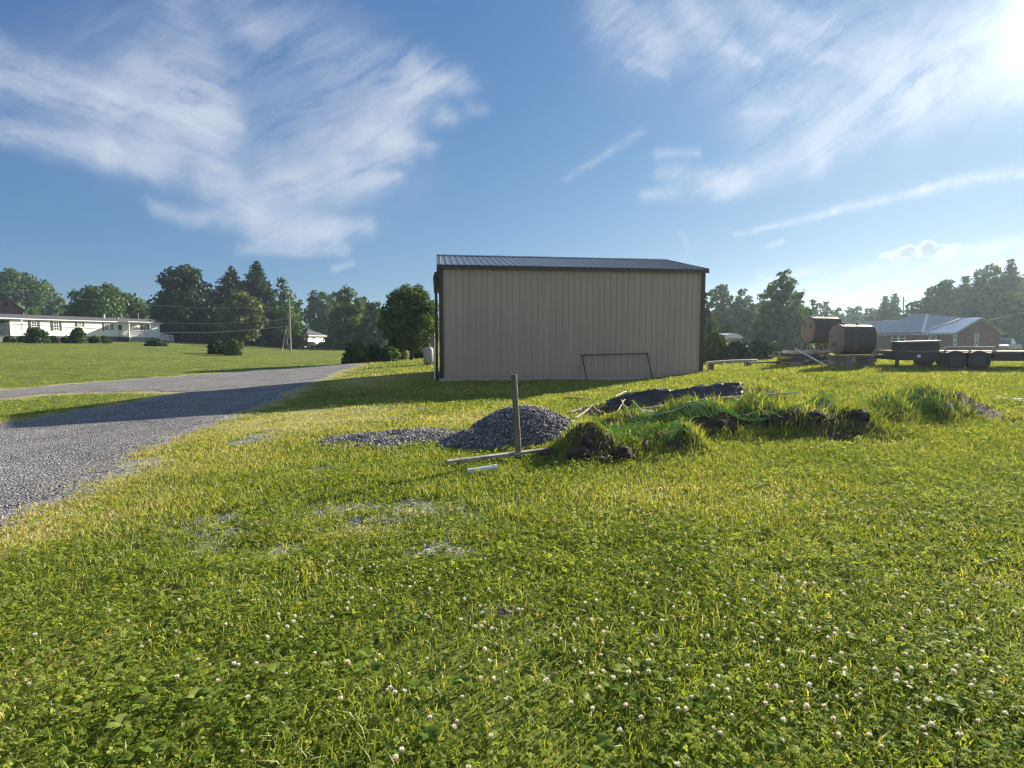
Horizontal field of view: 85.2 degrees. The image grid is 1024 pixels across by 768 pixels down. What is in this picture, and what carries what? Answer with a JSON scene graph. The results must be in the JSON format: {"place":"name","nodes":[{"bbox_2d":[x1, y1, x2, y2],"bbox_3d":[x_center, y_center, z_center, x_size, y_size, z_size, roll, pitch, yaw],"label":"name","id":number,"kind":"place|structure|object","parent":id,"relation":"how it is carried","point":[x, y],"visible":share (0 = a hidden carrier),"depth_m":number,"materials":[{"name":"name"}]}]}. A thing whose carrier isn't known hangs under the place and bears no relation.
{"place":"outdoors","nodes":[
{"label":"outdoors","id":0,"kind":"place"},
{"bbox_2d":[0,364,352,506],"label":"gravel driveway","id":1,"kind":"structure","parent":0,"point":[254,385],"depth_m":12.26,"materials":[{"name":"gravel"}]},
{"bbox_2d":[0,396,777,613],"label":"loose gravel","id":2,"kind":"structure","parent":1,"relation":"on","point":[120,457],"depth_m":9.05,"materials":[{"name":"gravel"}]},
{"bbox_2d":[0,341,1023,767],"bbox_3d":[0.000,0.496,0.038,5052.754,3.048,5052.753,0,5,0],"label":"ground","id":3,"kind":"structure","parent":0,"point":[132,367],"depth_m":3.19,"materials":[{"name":"plant"}]},
{"bbox_2d":[2,335,17,342],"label":"bush","id":4,"kind":"object","parent":3,"relation":"on","point":[9,338],"visible":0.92,"depth_m":71.51,"materials":[{"name":"green plant"}]},
{"bbox_2d":[0,296,26,314],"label":"red barn","id":5,"kind":"structure","parent":3,"relation":"on","point":[8,306],"depth_m":131.14,"materials":[{"name":"wood"}]},
{"bbox_2d":[0,267,62,314],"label":"broadleaf tree","id":6,"kind":"object","parent":3,"relation":"on","point":[13,282],"visible":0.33,"depth_m":184.79,"materials":[{"name":"green plant"}]},
{"bbox_2d":[22,327,51,343],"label":"trimmed bush","id":7,"kind":"object","parent":3,"relation":"on","point":[36,335],"visible":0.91,"depth_m":70.18,"materials":[{"name":"green plant"}]},
{"bbox_2d":[46,335,60,342],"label":"bush","id":8,"kind":"object","parent":3,"relation":"on","point":[53,339],"visible":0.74,"depth_m":74.75,"materials":[{"name":"green plant"}]},
{"bbox_2d":[41,297,67,315],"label":"broadleaf tree","id":9,"kind":"object","parent":3,"relation":"on","point":[54,308],"visible":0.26,"depth_m":182.19,"materials":[{"name":"green plant"}]},
{"bbox_2d":[67,327,86,342],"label":"trimmed bush","id":10,"kind":"object","parent":3,"relation":"on","point":[77,335],"visible":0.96,"depth_m":75.22,"materials":[{"name":"green plant"}]},
{"bbox_2d":[0,314,173,341],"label":"mobile home","id":11,"kind":"object","parent":3,"relation":"on","point":[100,324],"visible":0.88,"depth_m":84.79,"materials":[{"name":"white"}]},
{"bbox_2d":[0,320,9,334],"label":"door","id":12,"kind":"structure","parent":11,"relation":"in","point":[4,328],"depth_m":74.66,"materials":[{"name":"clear glass"}]},
{"bbox_2d":[87,335,101,343],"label":"bush","id":13,"kind":"object","parent":3,"relation":"on","point":[95,339],"visible":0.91,"depth_m":77.81,"materials":[{"name":"green plant"}]},
{"bbox_2d":[60,281,149,318],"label":"broadleaf tree","id":14,"kind":"object","parent":3,"relation":"on","point":[104,294],"visible":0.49,"depth_m":129.78,"materials":[{"name":"green plant"}]},
{"bbox_2d":[143,338,168,345],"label":"bush","id":15,"kind":"object","parent":3,"relation":"on","point":[156,342],"visible":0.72,"depth_m":74.91,"materials":[{"name":"green plant"}]},
{"bbox_2d":[146,264,221,342],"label":"broadleaf tree","id":16,"kind":"object","parent":3,"relation":"on","point":[194,293],"visible":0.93,"depth_m":108.51,"materials":[{"name":"green plant"}]},
{"bbox_2d":[205,340,224,353],"bbox_3d":[-29.730,-3.663,56.395,2.261,1.641,2.369,4,6,38],"label":"bush","id":17,"kind":"object","parent":3,"relation":"on","point":[216,347],"visible":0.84,"depth_m":55.78,"materials":[{"name":"green plant"}]},
{"bbox_2d":[223,339,243,355],"bbox_3d":[-27.460,-3.571,54.874,1.980,1.825,1.950,4,6,42],"label":"clipped bush","id":18,"kind":"object","parent":3,"relation":"on","point":[232,347],"visible":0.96,"depth_m":54.52,"materials":[{"name":"green plant"}]},
{"bbox_2d":[194,266,275,345],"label":"spruce tree","id":19,"kind":"object","parent":3,"relation":"on","point":[230,281],"visible":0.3,"depth_m":115.16,"materials":[{"name":"green plant"}]},
{"bbox_2d":[214,290,268,346],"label":"broadleaf tree","id":20,"kind":"object","parent":3,"relation":"on","point":[245,309],"visible":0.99,"depth_m":101.86,"materials":[{"name":"green plant"}]},
{"bbox_2d":[239,260,286,346],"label":"spruce tree","id":21,"kind":"object","parent":3,"relation":"on","point":[258,285],"visible":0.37,"depth_m":119.29,"materials":[{"name":"green plant"}]},
{"bbox_2d":[264,323,293,346],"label":"bush","id":22,"kind":"object","parent":3,"relation":"on","point":[277,339],"visible":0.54,"depth_m":117.73,"materials":[{"name":"green plant"}]},
{"bbox_2d":[268,277,298,348],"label":"broadleaf tree","id":23,"kind":"object","parent":3,"relation":"on","point":[284,296],"visible":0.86,"depth_m":110.53,"materials":[{"name":"green plant"}]},
{"bbox_2d":[282,298,291,350],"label":"utility pole","id":24,"kind":"object","parent":3,"relation":"on","point":[289,339],"visible":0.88,"depth_m":69.51,"materials":[{"name":"brown wood"}]},
{"bbox_2d":[0,323,285,332],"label":"power line","id":25,"kind":"object","parent":24,"relation":"attached to","point":[143,331],"visible":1,"depth_m":66.92,"materials":[{"name":"metal"}]},
{"bbox_2d":[5,292,287,307],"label":"power line","id":26,"kind":"object","parent":24,"relation":"attached to","point":[146,304],"visible":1,"depth_m":73.63,"materials":[{"name":"metal"}]},
{"bbox_2d":[287,299,308,348],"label":"broadleaf tree","id":27,"kind":"object","parent":3,"relation":"on","point":[298,330],"visible":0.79,"depth_m":114.95,"materials":[{"name":"green plant"}]},
{"bbox_2d":[304,328,326,343],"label":"white house","id":28,"kind":"structure","parent":3,"relation":"on","point":[315,337],"depth_m":128.00,"materials":[{"name":"white"}]},
{"bbox_2d":[302,290,334,334],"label":"broadleaf tree","id":29,"kind":"object","parent":3,"relation":"on","point":[320,308],"visible":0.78,"depth_m":147.63,"materials":[{"name":"green plant"}]},
{"bbox_2d":[309,342,330,349],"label":"parked suv","id":30,"kind":"object","parent":3,"relation":"on","point":[317,345],"visible":0.61,"depth_m":110.89,"materials":[{"name":"black paint"}]},
{"bbox_2d":[321,291,339,342],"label":"broadleaf tree","id":31,"kind":"object","parent":3,"relation":"on","point":[332,296],"visible":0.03,"depth_m":157.82,"materials":[{"name":"green plant"}]},
{"bbox_2d":[322,284,368,349],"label":"broadleaf tree","id":32,"kind":"object","parent":3,"relation":"on","point":[343,327],"visible":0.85,"depth_m":102.31,"materials":[{"name":"green plant"}]},
{"bbox_2d":[341,341,370,363],"bbox_3d":[-10.482,-2.082,37.391,2.048,1.664,2.013,-2,5,-21],"label":"topiary bush","id":33,"kind":"object","parent":3,"relation":"on","point":[356,352],"visible":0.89,"depth_m":36.98,"materials":[{"name":"green plant"}]},
{"bbox_2d":[353,296,371,342],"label":"broadleaf tree","id":34,"kind":"object","parent":3,"relation":"on","point":[365,301],"visible":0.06,"depth_m":126.35,"materials":[{"name":"green plant"}]},
{"bbox_2d":[358,301,387,349],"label":"broadleaf tree","id":35,"kind":"object","parent":3,"relation":"on","point":[372,332],"visible":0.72,"depth_m":98.48,"materials":[{"name":"green plant"}]},
{"bbox_2d":[367,340,381,361],"bbox_3d":[-9.676,-2.203,38.936,1.720,1.718,1.657,1,5,16],"label":"bush","id":36,"kind":"object","parent":3,"relation":"on","point":[373,350],"visible":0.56,"depth_m":38.49,"materials":[{"name":"green plant"}]},
{"bbox_2d":[375,345,401,361],"bbox_3d":[-8.483,-1.998,37.912,1.780,1.333,1.712,2,5,25],"label":"bush","id":37,"kind":"object","parent":3,"relation":"on","point":[387,353],"visible":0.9,"depth_m":37.48,"materials":[{"name":"green plant"}]},
{"bbox_2d":[375,283,438,359],"bbox_3d":[-7.750,-4.657,41.863,4.954,5.961,4.919,-1,5,-17],"label":"pear tree","id":38,"kind":"object","parent":3,"relation":"on","point":[406,322],"visible":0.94,"depth_m":40.52,"materials":[{"name":"green plant"}]},
{"bbox_2d":[423,343,432,364],"bbox_3d":[-5.029,-1.794,33.462,0.600,1.320,0.600,-2,5,-20],"label":"propane tank","id":39,"kind":"object","parent":3,"relation":"on","point":[427,354],"visible":0.96,"depth_m":33.24,"materials":[{"name":"white metal"}]},
{"bbox_2d":[15,301,844,337],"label":"woodland","id":40,"kind":"object","parent":3,"relation":"on","point":[33,311],"visible":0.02,"depth_m":173.44,"materials":[{"name":"green plant"}]},
{"bbox_2d":[428,333,434,363],"bbox_3d":[-4.850,-2.153,34.136,0.600,1.900,0.240,0,5,0],"label":"hitching post","id":41,"kind":"object","parent":3,"relation":"on","point":[432,336],"visible":0.57,"depth_m":33.99,"materials":[{"name":"wood"}]},
{"bbox_2d":[312,404,578,452],"bbox_3d":[-0.991,0.607,8.539,4.148,0.612,2.141,0,5,0],"label":"gravel pile","id":42,"kind":"object","parent":3,"relation":"on","point":[539,425],"visible":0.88,"depth_m":8.09,"materials":[{"name":"gravel"}]},
{"bbox_2d":[467,464,497,472],"bbox_3d":[-0.335,0.962,6.287,0.356,0.086,0.078,-2,5,-24],"label":"plastic pipe","id":43,"kind":"object","parent":3,"relation":"on","point":[494,466],"visible":0.85,"depth_m":6.27,"materials":[{"name":"plastic"}]},
{"bbox_2d":[446,447,547,463],"bbox_3d":[-0.154,0.890,6.941,1.331,0.104,0.090,-1,5,-18],"label":"board","id":44,"kind":"object","parent":3,"relation":"on","point":[497,455],"visible":0.79,"depth_m":6.89,"materials":[{"name":"wood"}]},
{"bbox_2d":[0,360,1023,767],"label":"clover","id":45,"kind":"object","parent":3,"relation":"on","point":[230,722],"depth_m":3.04,"materials":[{"name":"plant"}]},
{"bbox_2d":[1,474,1023,767],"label":"broadleaf weeds","id":46,"kind":"object","parent":3,"relation":"on","point":[601,740],"visible":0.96,"depth_m":2.39,"materials":[{"name":"green plant"}]},
{"bbox_2d":[511,374,521,460],"bbox_3d":[0.057,0.501,6.989,0.144,1.246,0.081,1,5,15],"label":"fence post","id":47,"kind":"object","parent":3,"relation":"on","point":[517,434],"visible":0.84,"depth_m":6.96,"materials":[{"name":"wood"}]},
{"bbox_2d":[541,447,558,458],"bbox_3d":[0.486,0.897,7.061,0.244,0.175,0.212,0,5,0],"label":"soil clod","id":48,"kind":"object","parent":3,"relation":"on","point":[548,450],"visible":0.57,"depth_m":7.00,"materials":[{"name":"soil"}]},
{"bbox_2d":[433,254,708,381],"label":"steel shed","id":49,"kind":"structure","parent":3,"relation":"on","point":[524,318],"depth_m":20.54,"materials":[{"name":"metal"}]},
{"bbox_2d":[433,271,438,378],"bbox_3d":[-3.169,-2.386,23.434,0.230,3.920,6.800,-1,5,-8],"label":"sliding door","id":50,"kind":"structure","parent":49,"relation":"in","point":[436,274],"depth_m":20.25,"materials":[{"name":"metal"}]},
{"bbox_2d":[566,446,591,460],"bbox_3d":[0.820,0.865,6.835,0.324,0.219,0.268,0,5,0],"label":"soil clod","id":51,"kind":"object","parent":3,"relation":"on","point":[583,452],"visible":0.66,"depth_m":6.73,"materials":[{"name":"soil"}]},
{"bbox_2d":[582,435,592,447],"bbox_3d":[0.926,0.718,6.920,0.099,0.159,0.210,-1,5,-11],"label":"soil clod","id":52,"kind":"object","parent":3,"relation":"on","point":[587,442],"visible":0.86,"depth_m":6.88,"materials":[{"name":"soil"}]},
{"bbox_2d":[571,391,626,419],"bbox_3d":[2.213,0.388,12.418,0.357,0.148,5.255,2,5,22],"label":"cord","id":53,"kind":"object","parent":3,"relation":"on","point":[590,407],"visible":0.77,"depth_m":10.77,"materials":[{"name":"fabric"}]},
{"bbox_2d":[581,353,652,379],"bbox_3d":[3.908,-0.647,20.678,2.696,1.018,0.344,-1,5,-8],"label":"iron frame","id":54,"kind":"object","parent":3,"relation":"on","point":[582,355],"visible":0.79,"depth_m":20.76,"materials":[{"name":"metal"}]},
{"bbox_2d":[611,446,634,459],"bbox_3d":[1.351,0.879,6.865,0.312,0.231,0.280,0,5,0],"label":"soil clod","id":55,"kind":"object","parent":3,"relation":"on","point":[623,452],"visible":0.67,"depth_m":6.79,"materials":[{"name":"stone"}]},
{"bbox_2d":[588,413,691,440],"bbox_3d":[1.704,0.552,7.495,1.522,0.415,0.757,-1,5,-15],"label":"garden netting","id":56,"kind":"object","parent":3,"relation":"on","point":[679,425],"visible":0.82,"depth_m":7.39,"materials":[{"name":"plastic"}]},
{"bbox_2d":[606,382,742,409],"bbox_3d":[3.337,0.229,11.136,3.211,0.490,0.509,-1,5,-13],"label":"plastic sheet","id":57,"kind":"object","parent":3,"relation":"on","point":[652,397],"visible":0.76,"depth_m":11.15,"materials":[{"name":"plastic"}]},
{"bbox_2d":[607,392,797,414],"bbox_3d":[3.421,0.352,9.876,3.579,0.381,0.185,0,5,-6],"label":"conduit","id":58,"kind":"object","parent":3,"relation":"on","point":[719,398],"visible":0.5,"depth_m":9.92,"materials":[{"name":"plastic"}]},
{"bbox_2d":[707,364,713,369],"bbox_3d":[7.882,-0.647,22.097,0.200,0.308,0.240,0,5,0],"label":"timber block","id":59,"kind":"object","parent":3,"relation":"on","point":[710,366],"depth_m":21.98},
{"bbox_2d":[706,359,752,363],"bbox_3d":[8.807,-0.909,22.498,2.422,0.155,0.100,-2,5,-24],"label":"steel pipe","id":60,"kind":"object","parent":59,"relation":"on","point":[726,361],"visible":1,"depth_m":22.43,"materials":[{"name":"metal"}]},
{"bbox_2d":[704,292,717,337],"bbox_3d":[13.766,-4.181,39.843,2.712,4.856,2.825,1,5,17],"label":"arborvitae","id":61,"kind":"object","parent":3,"relation":"on","point":[710,326],"visible":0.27,"depth_m":39.38,"materials":[{"name":"green plant"}]},
{"bbox_2d":[703,329,728,362],"bbox_3d":[11.266,-2.051,30.902,1.680,2.037,1.622,1,5,15],"label":"bush","id":62,"kind":"object","parent":3,"relation":"on","point":[715,344],"visible":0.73,"depth_m":30.58,"materials":[{"name":"green plant"}]},
{"bbox_2d":[707,416,725,426],"bbox_3d":[2.973,0.558,8.180,0.301,0.175,0.229,0,5,0],"label":"soil clod","id":63,"kind":"object","parent":3,"relation":"on","point":[716,421],"visible":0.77,"depth_m":8.10,"materials":[{"name":"soil"}]},
{"bbox_2d":[706,283,735,328],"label":"broadleaf tree","id":64,"kind":"object","parent":3,"relation":"on","point":[725,299],"visible":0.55,"depth_m":88.02,"materials":[{"name":"green plant"}]},
{"bbox_2d":[717,322,734,333],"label":"bush","id":65,"kind":"object","parent":3,"relation":"on","point":[723,328],"visible":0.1,"depth_m":54.48,"materials":[{"name":"green plant"}]},
{"bbox_2d":[719,340,753,362],"bbox_3d":[12.064,-1.696,29.993,1.633,1.357,1.732,-2,5,-29],"label":"bush","id":66,"kind":"object","parent":3,"relation":"on","point":[737,350],"visible":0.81,"depth_m":29.55,"materials":[{"name":"green plant"}]},
{"bbox_2d":[723,288,759,343],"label":"broadleaf tree","id":67,"kind":"object","parent":3,"relation":"on","point":[742,324],"visible":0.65,"depth_m":86.52,"materials":[{"name":"green plant"}]},
{"bbox_2d":[747,292,775,340],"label":"broadleaf tree","id":68,"kind":"object","parent":3,"relation":"on","point":[761,296],"visible":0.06,"depth_m":90.79,"materials":[{"name":"green plant"}]},
{"bbox_2d":[748,337,775,359],"bbox_3d":[14.644,-2.039,32.970,1.703,1.553,1.743,1,5,16],"label":"bush","id":69,"kind":"object","parent":3,"relation":"on","point":[762,349],"visible":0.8,"depth_m":32.47,"materials":[{"name":"green plant"}]},
{"bbox_2d":[770,341,783,353],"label":"bush","id":70,"kind":"object","parent":3,"relation":"on","point":[778,348],"visible":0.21,"depth_m":39.63,"materials":[{"name":"green plant"}]},
{"bbox_2d":[749,269,808,351],"bbox_3d":[29.905,-8.018,61.425,6.536,9.287,6.350,3,5,30],"label":"ash tree","id":71,"kind":"object","parent":3,"relation":"on","point":[779,326],"visible":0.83,"depth_m":60.50,"materials":[{"name":"green plant"}]},
{"bbox_2d":[568,378,998,448],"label":"weeds","id":72,"kind":"object","parent":3,"relation":"on","point":[708,399],"visible":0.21,"depth_m":8.85,"materials":[{"name":"green plant"}]},
{"bbox_2d":[782,414,795,424],"bbox_3d":[4.202,0.545,8.395,0.192,0.193,0.166,-1,5,-7],"label":"soil clod","id":73,"kind":"object","parent":3,"relation":"on","point":[792,418],"visible":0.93,"depth_m":8.36,"materials":[{"name":"soil"}]},
{"bbox_2d":[623,384,955,426],"bbox_3d":[4.653,0.340,9.163,6.315,0.514,1.113,-1,5,-15],"label":"garden netting","id":74,"kind":"object","parent":3,"relation":"on","point":[797,406],"visible":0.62,"depth_m":8.79,"materials":[{"name":"plastic"}]},
{"bbox_2d":[787,303,814,349],"bbox_3d":[33.611,-6.787,65.613,4.946,6.336,4.887,-2,5,-27],"label":"broadleaf tree","id":75,"kind":"object","parent":3,"relation":"on","point":[809,312],"visible":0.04,"depth_m":64.61,"materials":[{"name":"green plant"}]},
{"bbox_2d":[789,359,813,364],"bbox_3d":[11.214,-0.838,21.543,1.300,0.040,0.200,-13,30,-27],"label":"scrap board","id":76,"kind":"object","parent":3,"relation":"on","point":[803,361],"visible":0.71,"depth_m":21.55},
{"bbox_2d":[807,299,822,347],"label":"broadleaf tree","id":77,"kind":"object","parent":3,"relation":"on","point":[813,302],"visible":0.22,"depth_m":99.11,"materials":[{"name":"green plant"}]},
{"bbox_2d":[803,410,827,422],"bbox_3d":[4.616,0.514,8.474,0.328,0.255,0.282,-2,5,-21],"label":"soil clod","id":78,"kind":"object","parent":3,"relation":"on","point":[816,414],"visible":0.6,"depth_m":8.37,"materials":[{"name":"stone"}]},
{"bbox_2d":[801,315,842,353],"bbox_3d":[12.846,-1.826,23.084,1.640,2.010,0.708,-2,5,-20],"label":"oil tank","id":79,"kind":"object","parent":3,"relation":"on","point":[815,329],"visible":0.75,"depth_m":22.71,"materials":[{"name":"metal"}]},
{"bbox_2d":[814,301,833,316],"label":"broadleaf tree","id":80,"kind":"object","parent":3,"relation":"on","point":[825,311],"visible":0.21,"depth_m":118.80,"materials":[{"name":"green plant"}]},
{"bbox_2d":[830,307,850,323],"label":"broadleaf tree","id":81,"kind":"object","parent":3,"relation":"on","point":[841,316],"visible":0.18,"depth_m":133.23,"materials":[{"name":"green plant"}]},
{"bbox_2d":[839,363,851,366],"bbox_3d":[12.098,-0.673,20.198,0.400,0.195,0.190,-1,5,-15],"label":"cinder block","id":82,"kind":"object","parent":3,"relation":"on","point":[847,364],"depth_m":20.11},
{"bbox_2d":[841,357,853,362],"bbox_3d":[12.194,-0.875,20.208,0.400,0.195,0.190,-1,5,-17],"label":"cinder block","id":83,"kind":"object","parent":82,"relation":"on","point":[847,359],"depth_m":20.12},
{"bbox_2d":[837,355,874,356],"bbox_3d":[12.608,-1.017,20.300,1.750,0.060,0.140,-1,5,-17],"label":"support plank","id":84,"kind":"object","parent":83,"relation":"on","point":[855,355],"visible":1,"depth_m":20.19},
{"bbox_2d":[844,305,864,323],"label":"broadleaf tree","id":85,"kind":"object","parent":3,"relation":"on","point":[853,315],"visible":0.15,"depth_m":138.03,"materials":[{"name":"green plant"}]},
{"bbox_2d":[846,408,867,420],"bbox_3d":[5.335,0.485,8.614,0.343,0.219,0.260,0,5,0],"label":"soil clod","id":86,"kind":"object","parent":3,"relation":"on","point":[858,414],"visible":0.8,"depth_m":8.52,"materials":[{"name":"soil"}]},
{"bbox_2d":[858,308,877,320],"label":"broadleaf tree","id":87,"kind":"object","parent":3,"relation":"on","point":[870,316],"visible":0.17,"depth_m":118.90,"materials":[{"name":"green plant"}]},
{"bbox_2d":[865,362,874,365],"bbox_3d":[13.125,-0.698,20.511,0.190,0.195,0.400,-1,5,-13],"label":"cinder block","id":88,"kind":"object","parent":3,"relation":"on","point":[870,363],"depth_m":20.38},
{"bbox_2d":[863,357,876,361],"bbox_3d":[13.218,-0.902,20.551,0.400,0.195,0.190,-1,5,-11],"label":"cinder block","id":89,"kind":"object","parent":88,"relation":"on","point":[870,359],"depth_m":20.46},
{"bbox_2d":[872,295,889,320],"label":"fir tree","id":90,"kind":"object","parent":3,"relation":"on","point":[881,311],"visible":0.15,"depth_m":108.95,"materials":[{"name":"green plant"}]},
{"bbox_2d":[882,293,904,320],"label":"fir tree","id":91,"kind":"object","parent":3,"relation":"on","point":[895,310],"visible":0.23,"depth_m":106.72,"materials":[{"name":"green plant"}]},
{"bbox_2d":[815,314,1005,351],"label":"brick house","id":92,"kind":"structure","parent":3,"relation":"on","point":[956,331],"depth_m":56.15,"materials":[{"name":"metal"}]},
{"bbox_2d":[901,301,920,317],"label":"broadleaf tree","id":93,"kind":"object","parent":3,"relation":"on","point":[912,310],"visible":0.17,"depth_m":83.33,"materials":[{"name":"green plant"}]},
{"bbox_2d":[914,288,943,314],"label":"pine tree","id":94,"kind":"object","parent":3,"relation":"on","point":[929,307],"visible":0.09,"depth_m":86.81,"materials":[{"name":"green plant"}]},
{"bbox_2d":[919,278,965,315],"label":"pine tree","id":95,"kind":"object","parent":3,"relation":"on","point":[945,293],"visible":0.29,"depth_m":90.04,"materials":[{"name":"green plant"}]},
{"bbox_2d":[875,340,1023,369],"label":"flatbed trailer","id":96,"kind":"object","parent":3,"relation":"on","point":[919,352],"visible":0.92,"depth_m":19.19,"materials":[{"name":"black metal"}]},
{"bbox_2d":[952,276,971,310],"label":"pine tree","id":97,"kind":"object","parent":3,"relation":"on","point":[965,280],"visible":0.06,"depth_m":92.73,"materials":[{"name":"green plant"}]},
{"bbox_2d":[938,293,1004,337],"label":"broadleaf tree","id":98,"kind":"object","parent":3,"relation":"on","point":[973,307],"visible":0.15,"depth_m":80.04,"materials":[{"name":"green plant"}]},
{"bbox_2d":[966,263,1015,304],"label":"pine tree","id":99,"kind":"object","parent":3,"relation":"on","point":[983,284],"visible":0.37,"depth_m":88.42,"materials":[{"name":"green plant"}]},
{"bbox_2d":[975,290,1023,349],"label":"broadleaf tree","id":100,"kind":"object","parent":3,"relation":"on","point":[1005,306],"visible":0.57,"depth_m":77.48,"materials":[{"name":"green plant"}]},
{"bbox_2d":[999,338,1021,350],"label":"pickup truck","id":101,"kind":"object","parent":3,"relation":"on","point":[1008,343],"visible":0.38,"depth_m":65.02,"materials":[{"name":"grey paint"}]},
{"bbox_2d":[998,258,1023,296],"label":"pine tree","id":102,"kind":"object","parent":3,"relation":"on","point":[1011,276],"visible":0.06,"depth_m":90.31,"materials":[{"name":"green plant"}]},
{"bbox_2d":[0,0,1023,326],"label":"sky","id":103,"kind":"structure","parent":0,"point":[867,151],"materials":[{"name":"blue"}]},
{"bbox_2d":[722,333,742,343],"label":"garden shed","id":104,"kind":"structure","parent":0,"point":[730,337],"depth_m":41.84,"materials":[{"name":"metal"}]},
{"bbox_3d":[13.158,-0.916,20.735,0.400,0.195,0.190,-1,5,-17],"label":"cinder block","id":105,"kind":"object","parent":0,"visible":0},
{"bbox_3d":[12.532,-1.036,20.547,1.600,0.060,0.140,-1,5,-17],"label":"support plank","id":106,"kind":"object","parent":105,"relation":"on","visible":0},
{"bbox_2d":[829,323,876,354],"bbox_3d":[12.547,-1.653,20.483,1.640,1.157,0.708,-1,5,-17],"label":"oil tank","id":107,"kind":"object","parent":106,"relation":"on","point":[853,339],"visible":1,"depth_m":20.19,"materials":[{"name":"metal"}]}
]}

